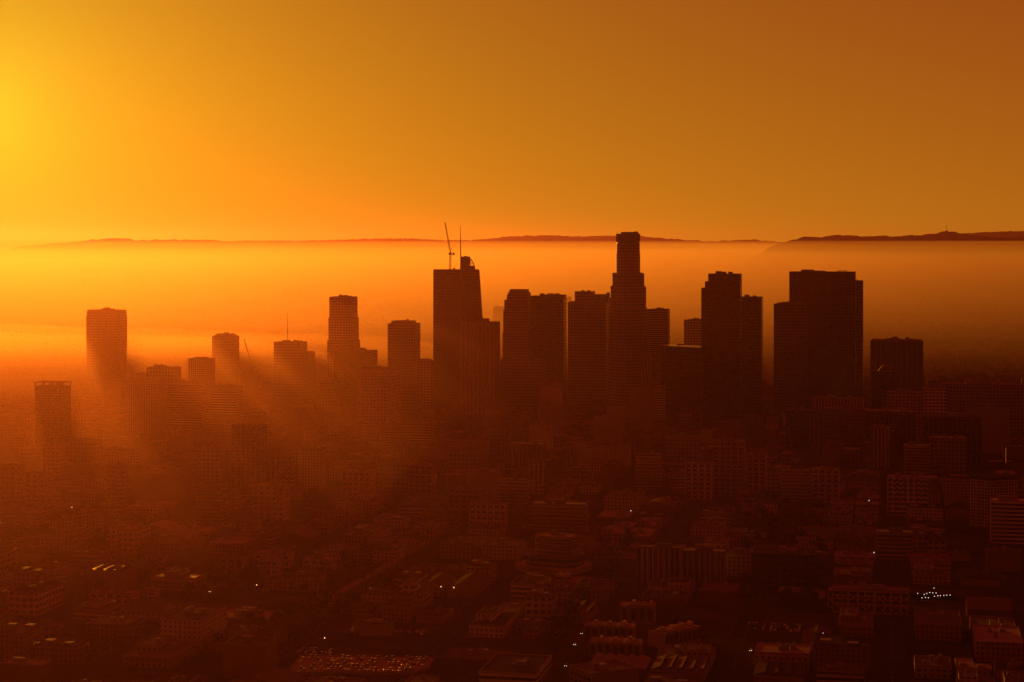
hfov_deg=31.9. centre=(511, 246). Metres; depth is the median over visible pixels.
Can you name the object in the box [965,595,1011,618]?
warehouse
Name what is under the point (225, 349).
chamfered tower
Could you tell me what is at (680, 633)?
terraced row
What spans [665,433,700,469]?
office block
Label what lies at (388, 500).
building
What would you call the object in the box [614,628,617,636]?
window
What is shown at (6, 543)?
commercial building
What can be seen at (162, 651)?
commercial building
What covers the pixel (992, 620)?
warehouse
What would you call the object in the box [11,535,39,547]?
warehouse
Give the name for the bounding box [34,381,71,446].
apartment tower
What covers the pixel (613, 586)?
building
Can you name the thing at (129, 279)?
distant tower
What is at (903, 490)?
office block
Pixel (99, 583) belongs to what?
broadleaf tree
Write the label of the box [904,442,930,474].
office block
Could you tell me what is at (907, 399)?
office block
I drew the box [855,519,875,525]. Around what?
building
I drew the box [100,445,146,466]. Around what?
office block
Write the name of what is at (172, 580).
warehouse
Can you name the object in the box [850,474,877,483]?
building
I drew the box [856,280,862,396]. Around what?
dark slab tower
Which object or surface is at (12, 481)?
apartment tower
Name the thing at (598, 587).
commercial building
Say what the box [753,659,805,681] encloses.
warehouse
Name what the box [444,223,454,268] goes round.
tower crane
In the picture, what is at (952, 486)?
apartment block
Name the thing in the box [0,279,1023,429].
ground
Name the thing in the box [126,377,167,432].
office block
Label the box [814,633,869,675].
apartment block
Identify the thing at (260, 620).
broadleaf tree
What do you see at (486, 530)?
commercial building
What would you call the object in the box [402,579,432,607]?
apartment block
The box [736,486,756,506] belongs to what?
apartment block
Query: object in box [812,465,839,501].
office block
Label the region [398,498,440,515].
commercial building
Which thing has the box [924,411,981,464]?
office block
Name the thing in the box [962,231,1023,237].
hills
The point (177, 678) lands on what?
warehouse
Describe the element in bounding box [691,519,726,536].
commercial building
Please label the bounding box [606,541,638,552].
warehouse
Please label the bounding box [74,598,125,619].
commercial building
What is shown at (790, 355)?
office tower
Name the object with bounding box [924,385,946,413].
office block
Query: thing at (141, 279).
distant tower
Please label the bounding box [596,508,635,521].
warehouse
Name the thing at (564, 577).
commercial building
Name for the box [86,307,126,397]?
curved tower
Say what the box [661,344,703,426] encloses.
black block
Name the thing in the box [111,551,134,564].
apartment block
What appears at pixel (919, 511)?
apartment block
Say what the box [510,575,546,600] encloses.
commercial building
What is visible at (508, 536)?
commercial building
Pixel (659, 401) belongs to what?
rounded wing building
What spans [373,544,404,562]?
commercial building
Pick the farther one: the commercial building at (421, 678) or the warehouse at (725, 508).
the warehouse at (725, 508)
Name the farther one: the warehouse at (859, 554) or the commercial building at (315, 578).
the warehouse at (859, 554)
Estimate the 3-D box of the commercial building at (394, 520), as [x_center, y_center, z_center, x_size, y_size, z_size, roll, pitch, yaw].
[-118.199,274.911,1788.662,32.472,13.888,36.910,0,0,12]
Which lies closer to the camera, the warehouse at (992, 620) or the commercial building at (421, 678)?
the commercial building at (421, 678)
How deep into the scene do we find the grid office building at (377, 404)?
2630.68 m
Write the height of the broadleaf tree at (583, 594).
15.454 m
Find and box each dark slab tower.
[789,269,855,409]
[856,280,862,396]
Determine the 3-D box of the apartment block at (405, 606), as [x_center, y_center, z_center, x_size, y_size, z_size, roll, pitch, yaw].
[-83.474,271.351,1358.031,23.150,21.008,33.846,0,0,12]
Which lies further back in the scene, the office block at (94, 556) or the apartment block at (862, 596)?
the office block at (94, 556)
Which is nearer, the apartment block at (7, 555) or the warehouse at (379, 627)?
the warehouse at (379, 627)
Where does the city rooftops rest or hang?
on the ground
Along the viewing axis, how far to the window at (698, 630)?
1273.62 m
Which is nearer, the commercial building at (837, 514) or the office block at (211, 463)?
the commercial building at (837, 514)
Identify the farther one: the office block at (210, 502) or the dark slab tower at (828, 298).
the dark slab tower at (828, 298)
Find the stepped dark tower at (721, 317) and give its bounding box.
[701,271,741,420]
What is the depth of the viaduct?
1490.21 m
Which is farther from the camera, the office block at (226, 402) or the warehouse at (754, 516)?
the office block at (226, 402)
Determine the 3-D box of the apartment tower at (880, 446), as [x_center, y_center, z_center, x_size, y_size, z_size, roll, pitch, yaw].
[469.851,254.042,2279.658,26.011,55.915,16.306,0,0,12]
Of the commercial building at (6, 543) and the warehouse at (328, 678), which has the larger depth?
the commercial building at (6, 543)
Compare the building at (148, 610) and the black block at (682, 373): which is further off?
the black block at (682, 373)
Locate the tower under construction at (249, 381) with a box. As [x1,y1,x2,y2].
[241,369,258,395]
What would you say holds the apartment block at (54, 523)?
on the ground
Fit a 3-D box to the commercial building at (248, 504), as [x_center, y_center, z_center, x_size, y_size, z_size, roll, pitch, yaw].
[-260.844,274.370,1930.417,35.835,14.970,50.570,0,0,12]
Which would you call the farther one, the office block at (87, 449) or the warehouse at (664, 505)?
the office block at (87, 449)
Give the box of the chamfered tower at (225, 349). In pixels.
[212,332,238,384]
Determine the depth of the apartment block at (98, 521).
1775.69 m
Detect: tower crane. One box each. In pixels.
[244,339,255,370]
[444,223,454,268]
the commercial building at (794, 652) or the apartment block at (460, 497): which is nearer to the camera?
the commercial building at (794, 652)
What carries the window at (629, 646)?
in the terraced row at (615, 645)
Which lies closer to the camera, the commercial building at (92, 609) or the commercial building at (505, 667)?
the commercial building at (505, 667)
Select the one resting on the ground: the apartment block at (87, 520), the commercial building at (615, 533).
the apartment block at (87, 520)
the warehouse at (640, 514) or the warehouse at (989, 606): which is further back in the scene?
the warehouse at (640, 514)
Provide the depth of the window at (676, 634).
1258.17 m
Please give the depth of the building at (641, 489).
2024.99 m
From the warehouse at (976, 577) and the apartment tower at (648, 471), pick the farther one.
the apartment tower at (648, 471)
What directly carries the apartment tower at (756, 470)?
on the ground
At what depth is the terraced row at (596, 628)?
1284.62 m
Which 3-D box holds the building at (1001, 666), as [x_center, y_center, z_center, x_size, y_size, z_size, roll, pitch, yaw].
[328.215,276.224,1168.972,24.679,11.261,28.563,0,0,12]
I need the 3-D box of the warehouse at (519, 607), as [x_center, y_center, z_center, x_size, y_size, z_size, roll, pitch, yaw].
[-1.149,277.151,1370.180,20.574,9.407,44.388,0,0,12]
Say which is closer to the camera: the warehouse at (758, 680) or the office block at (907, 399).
the warehouse at (758, 680)
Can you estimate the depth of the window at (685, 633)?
1264.63 m
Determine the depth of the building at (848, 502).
1930.16 m
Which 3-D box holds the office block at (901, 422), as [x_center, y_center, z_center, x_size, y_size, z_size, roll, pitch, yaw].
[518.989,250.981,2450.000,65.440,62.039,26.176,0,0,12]
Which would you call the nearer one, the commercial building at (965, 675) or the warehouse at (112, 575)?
the commercial building at (965, 675)
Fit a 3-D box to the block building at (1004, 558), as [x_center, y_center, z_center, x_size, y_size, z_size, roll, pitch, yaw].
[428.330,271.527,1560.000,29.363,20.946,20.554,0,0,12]
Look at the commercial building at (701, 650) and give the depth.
1206.25 m
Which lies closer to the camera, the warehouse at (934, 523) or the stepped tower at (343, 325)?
the warehouse at (934, 523)
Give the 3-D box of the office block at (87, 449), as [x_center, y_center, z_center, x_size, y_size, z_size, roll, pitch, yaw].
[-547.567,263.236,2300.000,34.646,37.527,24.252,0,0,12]
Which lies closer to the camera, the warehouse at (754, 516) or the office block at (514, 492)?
the warehouse at (754, 516)
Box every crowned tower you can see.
[503,289,530,357]
[608,231,647,414]
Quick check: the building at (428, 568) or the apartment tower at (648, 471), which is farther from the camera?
the apartment tower at (648, 471)
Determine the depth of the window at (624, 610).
1335.07 m
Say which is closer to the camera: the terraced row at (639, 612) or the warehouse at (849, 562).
the terraced row at (639, 612)
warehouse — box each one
[0,503,32,511]
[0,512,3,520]
[0,521,17,535]
[0,656,51,681]
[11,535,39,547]
[16,545,54,561]
[31,504,65,518]
[41,501,83,512]
[52,491,64,501]
[72,679,102,681]
[85,564,136,589]
[106,512,150,526]
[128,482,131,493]
[132,467,194,503]
[149,520,181,532]
[150,570,206,590]
[151,674,206,681]
[160,530,204,547]
[208,624,282,650]
[227,606,281,619]
[248,544,295,557]
[251,668,304,681]
[278,526,320,545]
[303,498,339,512]
[305,675,364,681]
[354,617,393,636]
[370,524,399,532]
[399,514,419,524]
[413,519,450,530]
[447,570,488,598]
[466,467,500,501]
[499,601,524,618]
[557,599,597,623]
[575,526,601,541]
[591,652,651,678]
[595,547,635,563]
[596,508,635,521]
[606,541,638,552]
[612,521,636,528]
[635,509,669,522]
[641,588,689,606]
[642,497,678,514]
[643,671,699,681]
[650,654,708,681]
[699,581,739,599]
[705,505,735,519]
[740,510,769,520]
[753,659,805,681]
[753,679,776,681]
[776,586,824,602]
[798,525,836,538]
[817,551,828,563]
[833,549,876,565]
[834,557,873,572]
[834,567,871,581]
[837,538,875,550]
[838,524,876,538]
[838,532,875,540]
[847,482,878,492]
[848,469,880,483]
[909,519,941,527]
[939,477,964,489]
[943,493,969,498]
[944,493,969,511]
[945,507,969,521]
[959,569,999,586]
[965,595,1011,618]
[969,615,1015,641]
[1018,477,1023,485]
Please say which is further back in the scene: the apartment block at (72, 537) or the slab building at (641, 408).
the slab building at (641, 408)
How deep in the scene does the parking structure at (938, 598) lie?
1425.92 m
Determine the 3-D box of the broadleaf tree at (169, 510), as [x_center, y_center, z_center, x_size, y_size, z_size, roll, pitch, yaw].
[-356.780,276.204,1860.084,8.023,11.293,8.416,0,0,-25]
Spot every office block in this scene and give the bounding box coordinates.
[22,408,30,416]
[69,436,102,466]
[71,547,109,564]
[89,585,139,602]
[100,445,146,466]
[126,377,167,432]
[136,371,145,378]
[140,586,159,600]
[146,364,180,381]
[167,379,209,431]
[195,480,226,522]
[198,445,224,481]
[210,383,242,433]
[270,452,295,485]
[299,447,325,487]
[341,467,374,496]
[375,457,414,490]
[401,383,419,415]
[408,460,436,493]
[417,358,432,406]
[435,435,489,461]
[449,446,484,471]
[486,430,511,456]
[499,475,528,513]
[508,440,545,467]
[529,422,552,450]
[563,445,578,466]
[572,439,630,467]
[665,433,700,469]
[685,460,712,499]
[780,468,810,504]
[786,407,810,448]
[810,408,823,449]
[812,395,863,409]
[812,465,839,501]
[824,405,867,447]
[866,407,914,453]
[876,527,912,559]
[887,388,923,437]
[887,472,927,515]
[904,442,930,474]
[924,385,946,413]
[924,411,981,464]
[930,433,966,473]
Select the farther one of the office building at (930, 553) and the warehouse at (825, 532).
the warehouse at (825, 532)
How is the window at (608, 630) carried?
in the terraced row at (596, 628)
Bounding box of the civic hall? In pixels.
[965,404,1009,453]
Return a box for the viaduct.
[335,558,401,601]
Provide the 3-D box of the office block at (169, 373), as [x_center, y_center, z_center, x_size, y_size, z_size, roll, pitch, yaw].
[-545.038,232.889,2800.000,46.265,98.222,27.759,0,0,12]
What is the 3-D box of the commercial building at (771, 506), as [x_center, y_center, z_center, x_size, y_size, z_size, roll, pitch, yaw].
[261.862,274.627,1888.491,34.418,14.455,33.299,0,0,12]
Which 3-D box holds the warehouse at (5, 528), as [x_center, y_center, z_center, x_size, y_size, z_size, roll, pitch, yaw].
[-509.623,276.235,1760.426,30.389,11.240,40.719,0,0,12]
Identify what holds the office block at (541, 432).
on the ground
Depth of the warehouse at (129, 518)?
1810.74 m
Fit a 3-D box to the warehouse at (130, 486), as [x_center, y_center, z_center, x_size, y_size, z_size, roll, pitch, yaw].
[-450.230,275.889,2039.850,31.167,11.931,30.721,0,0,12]
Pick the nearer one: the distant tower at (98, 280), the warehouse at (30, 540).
the warehouse at (30, 540)
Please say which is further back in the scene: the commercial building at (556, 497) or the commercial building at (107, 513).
the commercial building at (556, 497)
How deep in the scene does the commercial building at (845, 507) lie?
1869.67 m
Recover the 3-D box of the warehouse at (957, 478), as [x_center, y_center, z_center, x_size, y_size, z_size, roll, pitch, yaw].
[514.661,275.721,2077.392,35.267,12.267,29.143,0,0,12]
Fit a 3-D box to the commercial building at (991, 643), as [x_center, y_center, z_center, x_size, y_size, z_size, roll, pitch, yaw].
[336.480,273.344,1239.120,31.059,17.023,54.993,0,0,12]
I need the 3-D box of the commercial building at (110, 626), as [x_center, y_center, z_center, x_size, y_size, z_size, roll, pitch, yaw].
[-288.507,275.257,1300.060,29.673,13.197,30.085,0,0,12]
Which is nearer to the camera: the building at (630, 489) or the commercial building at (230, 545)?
the commercial building at (230, 545)
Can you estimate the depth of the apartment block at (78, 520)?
1777.16 m
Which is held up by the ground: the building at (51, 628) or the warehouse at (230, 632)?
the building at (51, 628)
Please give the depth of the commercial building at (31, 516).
1816.87 m
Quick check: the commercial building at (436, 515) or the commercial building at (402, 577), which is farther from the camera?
the commercial building at (436, 515)
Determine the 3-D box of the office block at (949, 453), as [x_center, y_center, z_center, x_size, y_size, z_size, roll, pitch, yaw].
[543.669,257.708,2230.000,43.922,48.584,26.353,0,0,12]
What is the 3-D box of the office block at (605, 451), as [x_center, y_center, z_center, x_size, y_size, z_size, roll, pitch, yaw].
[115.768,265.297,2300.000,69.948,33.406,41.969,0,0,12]
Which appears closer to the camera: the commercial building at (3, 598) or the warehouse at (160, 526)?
the commercial building at (3, 598)
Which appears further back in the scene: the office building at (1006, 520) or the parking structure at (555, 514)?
the parking structure at (555, 514)
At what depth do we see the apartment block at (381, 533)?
1682.90 m
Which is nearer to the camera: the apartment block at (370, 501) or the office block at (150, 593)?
the office block at (150, 593)
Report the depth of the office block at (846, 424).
2508.22 m
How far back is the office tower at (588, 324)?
3097.58 m
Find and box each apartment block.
[0,547,15,576]
[0,622,43,659]
[8,580,63,615]
[12,562,53,587]
[38,524,92,549]
[49,518,60,529]
[52,480,84,491]
[61,514,73,526]
[74,515,82,525]
[83,510,91,530]
[87,480,105,488]
[92,514,105,530]
[107,524,149,552]
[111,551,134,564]
[146,552,166,566]
[160,603,226,649]
[228,526,266,546]
[252,480,289,521]
[254,548,294,567]
[259,555,281,576]
[316,503,363,525]
[343,524,372,543]
[353,489,383,513]
[368,526,401,544]
[381,591,422,622]
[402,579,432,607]
[445,469,466,489]
[448,485,484,518]
[466,556,496,583]
[525,584,556,621]
[529,458,543,493]
[604,490,644,513]
[703,535,729,547]
[726,547,751,575]
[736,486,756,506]
[767,465,788,489]
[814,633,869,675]
[827,587,831,607]
[832,581,908,615]
[907,503,942,526]
[909,473,937,487]
[913,531,945,552]
[941,477,969,494]
[996,470,1014,473]
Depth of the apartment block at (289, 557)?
1574.96 m
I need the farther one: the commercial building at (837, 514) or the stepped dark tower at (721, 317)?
the stepped dark tower at (721, 317)
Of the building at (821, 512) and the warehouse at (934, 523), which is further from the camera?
the building at (821, 512)
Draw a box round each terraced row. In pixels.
[584,619,635,637]
[588,635,642,656]
[620,599,655,624]
[648,620,700,648]
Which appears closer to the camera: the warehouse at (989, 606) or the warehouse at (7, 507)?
the warehouse at (989, 606)
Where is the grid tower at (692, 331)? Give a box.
[684,317,700,345]
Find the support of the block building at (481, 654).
on the ground
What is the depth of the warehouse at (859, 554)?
1592.79 m
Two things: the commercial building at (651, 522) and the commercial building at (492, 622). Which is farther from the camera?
the commercial building at (651, 522)
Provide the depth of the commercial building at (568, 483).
2049.03 m
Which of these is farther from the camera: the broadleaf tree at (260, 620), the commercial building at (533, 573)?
the commercial building at (533, 573)
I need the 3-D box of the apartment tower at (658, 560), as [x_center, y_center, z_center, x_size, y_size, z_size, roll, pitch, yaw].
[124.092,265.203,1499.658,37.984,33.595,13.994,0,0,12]
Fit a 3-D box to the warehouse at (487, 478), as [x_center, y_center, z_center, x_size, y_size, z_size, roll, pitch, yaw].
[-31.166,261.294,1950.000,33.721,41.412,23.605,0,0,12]
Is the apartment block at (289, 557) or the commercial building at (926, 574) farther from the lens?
the apartment block at (289, 557)
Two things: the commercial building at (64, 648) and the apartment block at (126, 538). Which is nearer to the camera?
the commercial building at (64, 648)
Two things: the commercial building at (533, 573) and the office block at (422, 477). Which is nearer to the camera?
the commercial building at (533, 573)
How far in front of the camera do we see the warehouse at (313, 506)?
1903.54 m
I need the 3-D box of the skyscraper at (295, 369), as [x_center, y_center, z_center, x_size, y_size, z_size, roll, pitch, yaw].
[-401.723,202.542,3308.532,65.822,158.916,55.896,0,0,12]
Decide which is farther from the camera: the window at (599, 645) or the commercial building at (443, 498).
the commercial building at (443, 498)
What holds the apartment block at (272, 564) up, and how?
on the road
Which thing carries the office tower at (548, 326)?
on the ground
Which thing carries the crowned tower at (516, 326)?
on the ground
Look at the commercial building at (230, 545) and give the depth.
1623.96 m
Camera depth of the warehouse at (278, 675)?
1133.12 m
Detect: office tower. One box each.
[388,319,419,383]
[530,293,566,402]
[568,290,609,408]
[595,292,609,296]
[647,307,669,386]
[742,294,762,412]
[774,301,807,423]
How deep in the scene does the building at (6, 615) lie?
1327.85 m
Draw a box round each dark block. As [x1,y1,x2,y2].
[319,379,335,405]
[334,347,377,404]
[500,356,545,409]
[751,545,816,586]
[872,365,898,408]
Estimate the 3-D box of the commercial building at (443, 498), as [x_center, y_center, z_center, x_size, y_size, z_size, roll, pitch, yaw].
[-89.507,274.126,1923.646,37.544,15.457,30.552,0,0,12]
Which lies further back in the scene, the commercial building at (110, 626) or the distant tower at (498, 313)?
the distant tower at (498, 313)
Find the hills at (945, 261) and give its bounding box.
[733,231,1023,290]
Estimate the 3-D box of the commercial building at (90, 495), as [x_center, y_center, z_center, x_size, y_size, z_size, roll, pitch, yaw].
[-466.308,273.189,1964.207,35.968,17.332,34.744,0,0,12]
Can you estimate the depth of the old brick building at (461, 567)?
1555.96 m
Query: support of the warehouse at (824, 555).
on the pavement
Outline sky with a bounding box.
[0,0,1023,251]
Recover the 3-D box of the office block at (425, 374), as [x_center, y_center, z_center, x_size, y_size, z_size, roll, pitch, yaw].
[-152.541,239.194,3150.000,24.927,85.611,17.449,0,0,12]
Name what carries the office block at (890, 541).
on the ground
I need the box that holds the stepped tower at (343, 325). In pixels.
[327,294,359,381]
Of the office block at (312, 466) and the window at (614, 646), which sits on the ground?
the office block at (312, 466)
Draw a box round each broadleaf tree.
[5,565,15,572]
[94,580,104,587]
[165,507,171,513]
[165,561,172,567]
[213,632,225,639]
[241,609,255,624]
[252,615,265,625]
[338,549,348,562]
[577,587,590,600]
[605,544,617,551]
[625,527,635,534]
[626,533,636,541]
[741,539,752,547]
[783,587,794,604]
[796,527,805,535]
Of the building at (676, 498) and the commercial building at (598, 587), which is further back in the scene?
the building at (676, 498)
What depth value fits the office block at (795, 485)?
1952.38 m
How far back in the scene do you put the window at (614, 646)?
1226.02 m
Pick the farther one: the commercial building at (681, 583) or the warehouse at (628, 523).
the warehouse at (628, 523)
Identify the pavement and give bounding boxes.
[0,415,1023,681]
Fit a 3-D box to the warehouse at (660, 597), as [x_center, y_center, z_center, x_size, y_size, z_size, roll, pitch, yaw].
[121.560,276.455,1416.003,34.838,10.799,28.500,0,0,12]
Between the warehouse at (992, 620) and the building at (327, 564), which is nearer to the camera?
the warehouse at (992, 620)
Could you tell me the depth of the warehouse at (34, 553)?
1602.25 m
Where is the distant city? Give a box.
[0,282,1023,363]
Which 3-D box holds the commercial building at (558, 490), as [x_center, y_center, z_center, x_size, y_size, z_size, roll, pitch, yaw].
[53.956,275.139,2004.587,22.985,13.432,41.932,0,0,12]
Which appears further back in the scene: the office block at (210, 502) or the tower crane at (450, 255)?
the tower crane at (450, 255)
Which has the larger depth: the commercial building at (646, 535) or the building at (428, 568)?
the commercial building at (646, 535)
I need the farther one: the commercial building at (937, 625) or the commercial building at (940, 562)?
the commercial building at (940, 562)
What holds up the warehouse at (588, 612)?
on the pavement
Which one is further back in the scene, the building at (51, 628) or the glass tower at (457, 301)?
the glass tower at (457, 301)
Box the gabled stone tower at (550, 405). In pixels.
[537,379,563,434]
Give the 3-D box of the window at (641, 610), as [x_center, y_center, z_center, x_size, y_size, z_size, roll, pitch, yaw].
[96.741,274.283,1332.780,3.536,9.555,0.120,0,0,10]
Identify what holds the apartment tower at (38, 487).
on the ground
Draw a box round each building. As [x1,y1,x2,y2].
[0,539,14,546]
[0,573,11,590]
[0,588,13,608]
[0,608,15,623]
[4,508,51,524]
[35,634,87,664]
[37,619,63,638]
[54,561,82,580]
[65,487,105,505]
[69,509,114,516]
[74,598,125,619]
[76,478,91,487]
[87,614,142,638]
[91,501,125,513]
[121,599,175,621]
[123,635,198,668]
[124,499,174,518]
[142,533,187,554]
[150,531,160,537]
[174,524,219,541]
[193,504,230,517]
[208,536,254,556]
[219,553,247,570]
[223,635,276,678]
[226,492,250,509]
[229,678,260,681]
[231,485,251,497]
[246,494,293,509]
[250,526,281,542]
[264,572,292,589]
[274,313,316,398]
[290,486,307,501]
[293,567,325,591]
[301,516,343,534]
[303,553,336,572]
[305,593,338,603]
[315,541,351,561]
[336,500,350,502]
[339,541,358,549]
[344,544,374,561]
[348,601,380,620]
[357,366,400,421]
[357,540,389,547]
[362,381,392,437]
[363,585,397,604]
[373,512,408,528]
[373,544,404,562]
[374,493,392,505]
[380,417,434,444]
[391,542,416,555]
[395,531,428,548]
[395,570,427,593]
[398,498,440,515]
[399,523,443,538]
[405,674,438,681]
[408,493,447,509]
[410,565,438,570]
[417,605,453,623]
[420,509,461,526]
[421,572,455,595]
[439,563,465,570]
[440,537,483,558]
[444,648,509,660]
[455,534,488,542]
[467,523,505,538]
[469,500,507,526]
[470,606,517,637]
[479,653,551,681]
[482,537,526,560]
[499,535,528,550]
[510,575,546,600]
[515,529,592,574]
[515,617,547,638]
[523,570,550,584]
[547,485,573,498]
[549,584,575,601]
[551,495,578,500]
[552,569,585,584]
[556,478,581,493]
[569,659,638,681]
[575,577,609,603]
[578,541,603,555]
[579,479,600,493]
[593,414,622,441]
[597,578,617,593]
[602,525,630,542]
[607,404,624,437]
[622,487,637,490]
[623,488,645,493]
[625,527,656,543]
[629,385,654,432]
[640,517,662,534]
[641,341,651,386]
[645,494,661,503]
[647,576,694,597]
[655,384,664,434]
[657,643,715,667]
[661,470,671,480]
[665,495,683,504]
[668,471,684,486]
[671,485,684,494]
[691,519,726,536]
[699,509,730,525]
[724,527,765,548]
[742,501,776,515]
[755,642,810,672]
[794,536,832,551]
[801,624,832,651]
[804,508,827,516]
[816,661,863,681]
[828,506,852,523]
[831,499,853,509]
[831,501,852,510]
[834,581,869,584]
[838,607,873,636]
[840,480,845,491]
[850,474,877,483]
[855,499,878,510]
[855,506,877,518]
[855,511,876,524]
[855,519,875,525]
[856,492,878,500]
[858,488,878,493]
[907,550,947,561]
[909,523,944,531]
[911,556,950,574]
[913,564,950,584]
[914,609,961,640]
[914,653,950,678]
[928,488,939,503]
[942,381,1023,430]
[947,550,969,560]
[955,657,991,675]
[956,668,994,681]
[970,473,1017,527]
[973,624,1023,661]
[985,546,1020,571]
[990,495,1023,546]
[993,658,1023,681]
[1001,671,1023,681]
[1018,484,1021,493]
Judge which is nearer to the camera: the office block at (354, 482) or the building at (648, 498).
the building at (648, 498)
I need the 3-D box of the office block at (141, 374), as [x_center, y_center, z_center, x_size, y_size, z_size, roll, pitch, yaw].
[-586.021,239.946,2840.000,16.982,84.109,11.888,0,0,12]
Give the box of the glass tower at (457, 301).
[433,229,482,404]
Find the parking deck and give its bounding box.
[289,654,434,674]
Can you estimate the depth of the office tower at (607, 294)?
3205.80 m
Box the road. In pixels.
[0,354,1023,681]
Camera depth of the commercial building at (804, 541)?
1660.48 m
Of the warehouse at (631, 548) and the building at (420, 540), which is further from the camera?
the building at (420, 540)
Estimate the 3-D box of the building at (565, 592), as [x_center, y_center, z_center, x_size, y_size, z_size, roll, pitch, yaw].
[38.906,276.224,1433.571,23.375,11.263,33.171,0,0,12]
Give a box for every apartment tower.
[0,462,27,500]
[25,470,51,507]
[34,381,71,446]
[42,439,64,478]
[106,461,127,504]
[188,357,215,385]
[231,422,266,489]
[635,450,661,489]
[636,542,683,583]
[684,543,725,582]
[713,437,745,495]
[747,450,766,492]
[870,424,890,468]
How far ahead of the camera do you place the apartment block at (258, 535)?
1666.54 m
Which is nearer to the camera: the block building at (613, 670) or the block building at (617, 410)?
the block building at (613, 670)
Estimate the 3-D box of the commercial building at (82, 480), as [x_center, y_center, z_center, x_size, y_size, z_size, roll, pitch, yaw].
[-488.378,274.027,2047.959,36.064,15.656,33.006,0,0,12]
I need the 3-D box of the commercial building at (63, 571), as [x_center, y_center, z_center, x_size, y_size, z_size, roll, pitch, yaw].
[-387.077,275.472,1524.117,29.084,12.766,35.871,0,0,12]
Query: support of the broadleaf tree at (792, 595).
on the pavement
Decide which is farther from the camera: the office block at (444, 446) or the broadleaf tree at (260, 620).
the office block at (444, 446)
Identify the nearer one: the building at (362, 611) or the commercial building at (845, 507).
the building at (362, 611)
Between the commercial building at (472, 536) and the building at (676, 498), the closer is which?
the commercial building at (472, 536)
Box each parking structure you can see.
[530,498,588,529]
[911,594,958,601]
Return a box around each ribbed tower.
[461,317,499,414]
[870,336,922,408]
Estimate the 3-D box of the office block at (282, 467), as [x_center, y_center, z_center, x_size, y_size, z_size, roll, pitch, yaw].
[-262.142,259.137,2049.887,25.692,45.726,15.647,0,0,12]
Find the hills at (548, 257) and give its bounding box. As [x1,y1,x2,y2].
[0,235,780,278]
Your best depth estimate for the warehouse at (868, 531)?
1724.17 m
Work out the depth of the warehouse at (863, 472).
2128.34 m
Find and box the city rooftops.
[0,355,1023,483]
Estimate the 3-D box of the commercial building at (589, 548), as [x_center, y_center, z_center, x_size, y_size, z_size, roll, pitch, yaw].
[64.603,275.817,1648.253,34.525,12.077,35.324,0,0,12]
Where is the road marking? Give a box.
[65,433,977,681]
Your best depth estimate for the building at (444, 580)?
1449.67 m
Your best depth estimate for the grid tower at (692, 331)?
3272.76 m
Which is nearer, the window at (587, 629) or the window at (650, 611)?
the window at (587, 629)
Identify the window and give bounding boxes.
[586,628,589,635]
[591,644,594,653]
[593,628,596,635]
[598,644,601,652]
[600,627,603,635]
[606,644,609,653]
[607,628,610,636]
[613,645,616,654]
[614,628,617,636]
[620,645,623,653]
[621,628,624,636]
[622,608,626,619]
[628,645,631,654]
[631,608,635,620]
[635,646,638,655]
[639,608,643,620]
[648,609,652,620]
[675,633,677,643]
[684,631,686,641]
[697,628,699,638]
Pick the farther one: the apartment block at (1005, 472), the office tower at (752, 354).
the office tower at (752, 354)
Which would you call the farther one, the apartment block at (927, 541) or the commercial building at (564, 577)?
the apartment block at (927, 541)
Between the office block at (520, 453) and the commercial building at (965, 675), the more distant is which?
the office block at (520, 453)
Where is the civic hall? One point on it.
(995, 428)
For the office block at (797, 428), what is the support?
on the ground
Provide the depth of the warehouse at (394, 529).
1746.16 m
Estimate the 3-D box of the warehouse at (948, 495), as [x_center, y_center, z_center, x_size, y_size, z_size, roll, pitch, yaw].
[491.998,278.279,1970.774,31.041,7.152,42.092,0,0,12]
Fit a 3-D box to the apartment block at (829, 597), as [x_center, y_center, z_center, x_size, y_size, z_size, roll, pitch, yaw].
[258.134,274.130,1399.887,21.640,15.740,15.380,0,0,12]
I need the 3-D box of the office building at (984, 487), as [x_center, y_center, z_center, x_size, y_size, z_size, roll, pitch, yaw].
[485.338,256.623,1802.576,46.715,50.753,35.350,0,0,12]
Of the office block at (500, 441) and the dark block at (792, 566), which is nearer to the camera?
the dark block at (792, 566)
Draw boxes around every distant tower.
[82,273,86,289]
[96,272,100,290]
[124,269,134,289]
[136,270,145,289]
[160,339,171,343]
[282,286,287,300]
[297,288,301,300]
[493,305,503,336]
[567,296,571,333]
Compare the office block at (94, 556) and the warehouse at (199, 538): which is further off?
the warehouse at (199, 538)
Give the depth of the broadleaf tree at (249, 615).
1323.70 m
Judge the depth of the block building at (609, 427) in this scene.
2490.83 m

